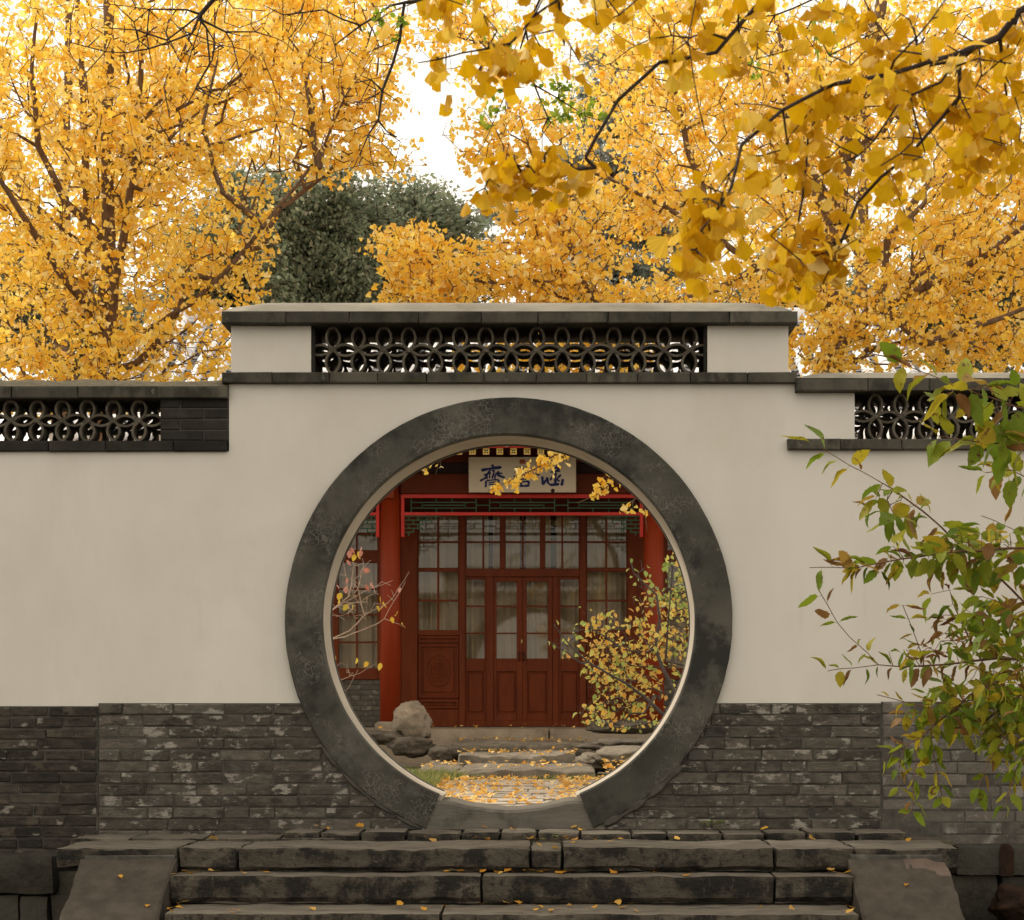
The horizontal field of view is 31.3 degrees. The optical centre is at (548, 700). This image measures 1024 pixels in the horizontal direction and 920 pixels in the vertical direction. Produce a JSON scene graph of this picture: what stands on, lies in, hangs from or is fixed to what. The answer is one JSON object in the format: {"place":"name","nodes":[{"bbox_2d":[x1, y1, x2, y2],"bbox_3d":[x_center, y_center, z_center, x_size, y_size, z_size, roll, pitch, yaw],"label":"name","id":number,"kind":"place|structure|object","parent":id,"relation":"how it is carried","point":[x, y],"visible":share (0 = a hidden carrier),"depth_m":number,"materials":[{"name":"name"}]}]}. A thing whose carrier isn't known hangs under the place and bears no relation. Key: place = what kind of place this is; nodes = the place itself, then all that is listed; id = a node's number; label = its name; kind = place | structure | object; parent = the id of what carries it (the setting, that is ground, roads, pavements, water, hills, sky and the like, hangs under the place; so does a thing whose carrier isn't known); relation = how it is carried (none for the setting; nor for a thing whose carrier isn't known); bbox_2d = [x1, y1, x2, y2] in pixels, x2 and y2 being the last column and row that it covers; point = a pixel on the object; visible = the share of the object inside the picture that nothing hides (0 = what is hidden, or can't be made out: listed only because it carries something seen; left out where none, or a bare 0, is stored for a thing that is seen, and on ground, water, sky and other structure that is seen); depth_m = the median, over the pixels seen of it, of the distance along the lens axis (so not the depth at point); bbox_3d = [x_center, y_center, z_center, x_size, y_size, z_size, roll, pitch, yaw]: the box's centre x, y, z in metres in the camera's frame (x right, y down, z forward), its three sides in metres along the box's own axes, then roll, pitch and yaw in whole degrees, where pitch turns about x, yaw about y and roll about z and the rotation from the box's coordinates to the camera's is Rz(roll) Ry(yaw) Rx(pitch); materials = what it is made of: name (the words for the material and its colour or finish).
{"place":"outdoors","nodes":[
{"label":"outdoors","id":0,"kind":"place"},
{"bbox_2d":[399,763,611,777],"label":"courtyard ground","id":1,"kind":"structure","parent":0,"point":[410,765],"depth_m":18.57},
{"bbox_2d":[0,222,159,380],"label":"conifer tree","id":2,"kind":"object","parent":1,"relation":"on","point":[24,320],"visible":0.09,"depth_m":34.40,"materials":[{"name":"yellow plant"}]},
{"bbox_2d":[0,0,395,422],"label":"ginkgo tree","id":3,"kind":"object","parent":1,"relation":"on","point":[244,4],"visible":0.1,"depth_m":29.40,"materials":[{"name":"yellow plant"}]},
{"bbox_2d":[128,139,289,331],"bbox_3d":[-6.093,-4.821,34.115,3.739,11.264,3.982,0,0,0],"label":"conifer tree","id":4,"kind":"object","parent":1,"relation":"on","point":[230,296],"visible":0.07,"depth_m":33.26,"materials":[{"name":"yellow plant"}]},
{"bbox_2d":[0,0,437,440],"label":"ginkgo tree","id":5,"kind":"object","parent":1,"relation":"on","point":[109,342],"visible":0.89,"depth_m":15.95,"materials":[{"name":"yellow plant"}]},
{"bbox_2d":[224,145,420,304],"bbox_3d":[-4.022,-4.579,33.134,3.592,10.782,3.681,0,0,0],"label":"conifer tree","id":6,"kind":"object","parent":1,"relation":"on","point":[317,259],"visible":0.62,"depth_m":32.28,"materials":[{"name":"green plant"}]},
{"bbox_2d":[332,547,408,690],"bbox_3d":[-1.484,-0.224,13.598,0.886,1.826,0.501,0,0,29],"label":"bare bush","id":7,"kind":"object","parent":1,"relation":"on","point":[346,589],"visible":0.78,"depth_m":13.50,"materials":[{"name":"brown plant"}]},
{"bbox_2d":[384,736,436,757],"bbox_3d":[-1.375,0.471,18.314,0.552,0.224,0.637,0,0,0],"label":"rock","id":8,"kind":"object","parent":1,"relation":"on","point":[411,747],"visible":0.94,"depth_m":18.07,"materials":[{"name":"grey stone"}]},
{"bbox_2d":[366,729,401,744],"bbox_3d":[-1.735,0.374,18.507,0.524,0.166,0.762,0,0,0],"label":"rock","id":9,"kind":"object","parent":8,"relation":"on","point":[380,737],"visible":0.45,"depth_m":18.21,"materials":[{"name":"grey stone"}]},
{"bbox_2d":[392,700,432,738],"bbox_3d":[-1.393,0.221,18.592,0.420,0.439,0.400,0,0,0],"label":"boulder","id":10,"kind":"object","parent":8,"relation":"on","point":[412,718],"visible":0.86,"depth_m":18.45,"materials":[{"name":"grey stone"}]},
{"bbox_2d":[342,159,504,302],"bbox_3d":[-2.365,-4.638,33.705,3.239,10.895,3.524,0,0,0],"label":"conifer tree","id":11,"kind":"object","parent":1,"relation":"on","point":[420,205],"visible":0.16,"depth_m":33.87,"materials":[{"name":"green plant"}]},
{"bbox_2d":[428,745,460,761],"bbox_3d":[-1.022,0.533,18.003,0.339,0.187,0.532,0,0,0],"label":"rock","id":12,"kind":"object","parent":1,"relation":"on","point":[441,753],"visible":0.85,"depth_m":17.81,"materials":[{"name":"grey stone"}]},
{"bbox_2d":[378,723,626,804],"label":"fallen leaves","id":13,"kind":"object","parent":1,"relation":"on","point":[565,785],"visible":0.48,"depth_m":14.06,"materials":[{"name":"yellow plant"}]},
{"bbox_2d":[406,766,603,787],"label":"grass","id":14,"kind":"structure","parent":1,"relation":"on","point":[433,778],"depth_m":14.87,"materials":[{"name":"green plant"}]},
{"bbox_2d":[420,738,594,779],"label":"garden steps","id":15,"kind":"structure","parent":1,"relation":"on","point":[478,756],"depth_m":16.91,"materials":[{"name":"stone"}]},
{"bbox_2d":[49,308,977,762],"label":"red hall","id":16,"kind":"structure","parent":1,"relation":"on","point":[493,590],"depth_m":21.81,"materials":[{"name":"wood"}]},
{"bbox_2d":[339,563,376,667],"bbox_3d":[-2.284,-1.015,21.831,0.468,1.269,0.045,0,0,0],"label":"window","id":17,"kind":"structure","parent":16,"relation":"in","point":[356,613],"depth_m":21.81,"materials":[{"name":"red wood"}]},
{"bbox_2d":[356,533,375,549],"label":"window","id":18,"kind":"structure","parent":16,"relation":"in","point":[357,533],"depth_m":21.81,"materials":[{"name":"red wood"}]},
{"bbox_2d":[419,517,457,567],"bbox_3d":[-1.321,-1.896,21.831,0.477,0.631,0.045,0,0,0],"label":"window","id":19,"kind":"structure","parent":16,"relation":"in","point":[437,541],"depth_m":21.81,"materials":[{"name":"red wood"}]},
{"bbox_2d":[419,572,457,629],"bbox_3d":[-1.321,-1.189,21.831,0.477,0.706,0.045,0,0,0],"label":"window","id":20,"kind":"structure","parent":16,"relation":"in","point":[437,600],"depth_m":21.81,"materials":[{"name":"red wood"}]},
{"bbox_2d":[467,516,499,568],"bbox_3d":[-0.785,-1.893,21.831,0.401,0.637,0.045,0,0,0],"label":"transom window","id":21,"kind":"structure","parent":16,"relation":"in","point":[482,541],"depth_m":21.81,"materials":[{"name":"red wood"}]},
{"bbox_2d":[494,577,522,719],"bbox_3d":[-0.484,-0.616,21.805,0.344,1.711,0.105,0,0,0],"label":"door","id":22,"kind":"structure","parent":16,"relation":"in","point":[508,672],"depth_m":21.81,"materials":[{"name":"red wood"}]},
{"bbox_2d":[469,457,575,492],"bbox_3d":[-0.294,-2.519,20.393,1.199,0.397,0.034,0,5,0],"label":"name plaque","id":23,"kind":"object","parent":16,"relation":"attached to","point":[485,473],"visible":0.77,"depth_m":20.38,"materials":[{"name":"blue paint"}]},
{"bbox_2d":[506,516,539,568],"bbox_3d":[-0.310,-1.893,21.831,0.414,0.637,0.045,0,0,0],"label":"transom window","id":24,"kind":"structure","parent":16,"relation":"in","point":[522,541],"depth_m":21.81,"materials":[{"name":"red wood"}]},
{"bbox_2d":[523,577,552,719],"bbox_3d":[-0.131,-0.616,21.805,0.359,1.711,0.105,0,0,0],"label":"door","id":25,"kind":"structure","parent":16,"relation":"in","point":[537,672],"depth_m":21.81,"materials":[{"name":"red wood"}]},
{"bbox_2d":[545,516,578,568],"bbox_3d":[0.160,-1.893,21.831,0.404,0.637,0.045,0,0,0],"label":"transom window","id":26,"kind":"structure","parent":16,"relation":"in","point":[561,541],"depth_m":21.81,"materials":[{"name":"red wood"}]},
{"bbox_2d":[587,517,625,567],"bbox_3d":[0.696,-1.896,21.831,0.474,0.631,0.045,0,0,0],"label":"muntin","id":27,"kind":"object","parent":16,"relation":"in","point":[605,541],"depth_m":21.81,"materials":[{"name":"red wood"}]},
{"bbox_2d":[587,572,625,629],"bbox_3d":[0.696,-1.189,21.831,0.474,0.706,0.045,0,0,0],"label":"window","id":28,"kind":"structure","parent":16,"relation":"in","point":[605,600],"depth_m":21.81,"materials":[{"name":"red wood"}]},
{"bbox_2d":[668,588,688,651],"bbox_3d":[1.548,-1.014,21.831,0.253,1.267,0.045,0,0,0],"label":"window","id":29,"kind":"structure","parent":16,"relation":"in","point":[687,630],"depth_m":21.81,"materials":[{"name":"red wood"}]},
{"bbox_2d":[358,0,697,527],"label":"ginkgo tree","id":30,"kind":"object","parent":1,"relation":"on","point":[549,253],"visible":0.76,"depth_m":15.24,"materials":[{"name":"yellow plant"}]},
{"bbox_2d":[574,752,607,773],"bbox_3d":[0.394,0.579,16.811,0.336,0.208,0.638,0,0,0],"label":"rock","id":31,"kind":"object","parent":1,"relation":"on","point":[587,758],"visible":0.52,"depth_m":16.58,"materials":[{"name":"stone"}]},
{"bbox_2d":[472,2,710,302],"bbox_3d":[1.177,-6.829,37.937,4.447,15.273,5.808,0,0,-40],"label":"conifer tree","id":32,"kind":"object","parent":1,"relation":"on","point":[641,270],"visible":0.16,"depth_m":37.65,"materials":[{"name":"green plant"}]},
{"bbox_2d":[576,737,646,750],"bbox_3d":[0.701,0.435,17.581,0.889,0.156,0.861,0,0,0],"label":"rock","id":33,"kind":"object","parent":1,"relation":"on","point":[597,744],"visible":0.51,"depth_m":17.34,"materials":[{"name":"grey stone"}]},
{"bbox_2d":[593,745,639,767],"bbox_3d":[0.765,0.530,16.625,0.728,0.240,0.894,0,0,0],"label":"rock","id":34,"kind":"object","parent":1,"relation":"on","point":[615,753],"visible":0.39,"depth_m":16.34,"materials":[{"name":"stone"}]},
{"bbox_2d":[548,553,688,732],"bbox_3d":[0.634,-0.228,14.230,1.275,1.844,1.221,0,0,0],"label":"autumn bush","id":35,"kind":"object","parent":1,"relation":"on","point":[657,638],"visible":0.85,"depth_m":14.19,"materials":[{"name":"yellow plant"}]},
{"bbox_2d":[585,720,656,733],"bbox_3d":[0.764,0.273,18.626,0.800,0.151,0.845,0,0,0],"label":"rock","id":36,"kind":"object","parent":1,"relation":"on","point":[595,728],"visible":0.73,"depth_m":18.34,"materials":[{"name":"grey stone"}]},
{"bbox_2d":[479,0,1023,313],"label":"ginkgo tree","id":37,"kind":"object","parent":1,"relation":"on","point":[863,210],"visible":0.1,"depth_m":30.33,"materials":[{"name":"yellow plant"}]},
{"bbox_2d":[566,0,1023,376],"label":"ginkgo tree","id":38,"kind":"object","parent":1,"relation":"on","point":[834,339],"visible":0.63,"depth_m":16.51,"materials":[{"name":"yellow plant"}]},
{"bbox_2d":[715,211,891,307],"bbox_3d":[4.970,-4.240,35.018,4.246,10.081,3.084,0,0,0],"label":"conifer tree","id":39,"kind":"object","parent":1,"relation":"on","point":[846,284],"visible":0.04,"depth_m":34.77,"materials":[{"name":"yellow plant"}]},
{"bbox_2d":[873,192,1023,371],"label":"tree","id":40,"kind":"object","parent":1,"relation":"on","point":[978,365],"visible":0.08,"depth_m":32.57,"materials":[{"name":"yellow plant"}]},
{"bbox_2d":[0,0,1023,440],"label":"sky","id":41,"kind":"structure","parent":0,"point":[439,152],"materials":[{"name":"white"}]},
{"bbox_2d":[440,778,595,805],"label":"path","id":42,"kind":"structure","parent":0,"point":[529,789],"depth_m":13.14,"materials":[{"name":"grey stone"}]},
{"bbox_2d":[703,820,723,828],"bbox_3d":[0.965,0.728,10.697,0.140,0.052,0.095,0,0,0],"label":"weed","id":43,"kind":"object","parent":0,"point":[715,822],"visible":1,"depth_m":10.70,"materials":[{"name":"green plant"}]},
{"label":"ground","id":44,"kind":"structure","parent":0,"visible":0},
{"bbox_2d":[70,0,846,185],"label":"pagoda tree","id":45,"kind":"object","parent":44,"relation":"on","point":[496,110],"visible":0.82,"depth_m":7.60,"materials":[{"name":"yellow plant"}]},
{"bbox_2d":[57,828,964,919],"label":"stone staircase","id":46,"kind":"structure","parent":44,"relation":"on","point":[357,874],"depth_m":9.76,"materials":[{"name":"stone"}]},
{"bbox_2d":[0,303,1023,919],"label":"moon gate wall","id":47,"kind":"structure","parent":44,"relation":"on","point":[168,663],"depth_m":10.80,"materials":[{"name":"paint"}]},
{"bbox_2d":[998,843,1013,875],"bbox_3d":[2.650,0.925,10.572,0.080,0.185,0.055,0,0,0],"label":"iron marker","id":48,"kind":"object","parent":47,"relation":"attached to","point":[1006,859],"visible":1,"depth_m":10.54,"materials":[{"name":"brown metal"}]},
{"bbox_2d":[374,0,1023,312],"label":"ginkgo tree","id":49,"kind":"object","parent":44,"relation":"on","point":[808,270],"visible":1,"depth_m":3.97,"materials":[{"name":"yellow plant"}]},
{"bbox_2d":[784,342,1023,826],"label":"leafy shrub","id":50,"kind":"object","parent":44,"relation":"on","point":[989,690],"visible":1,"depth_m":7.12,"materials":[{"name":"green plant"}]},
{"bbox_2d":[987,883,1023,919],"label":"rock","id":51,"kind":"object","parent":44,"relation":"on","point":[1007,901],"visible":1,"depth_m":10.36,"materials":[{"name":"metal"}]}
]}

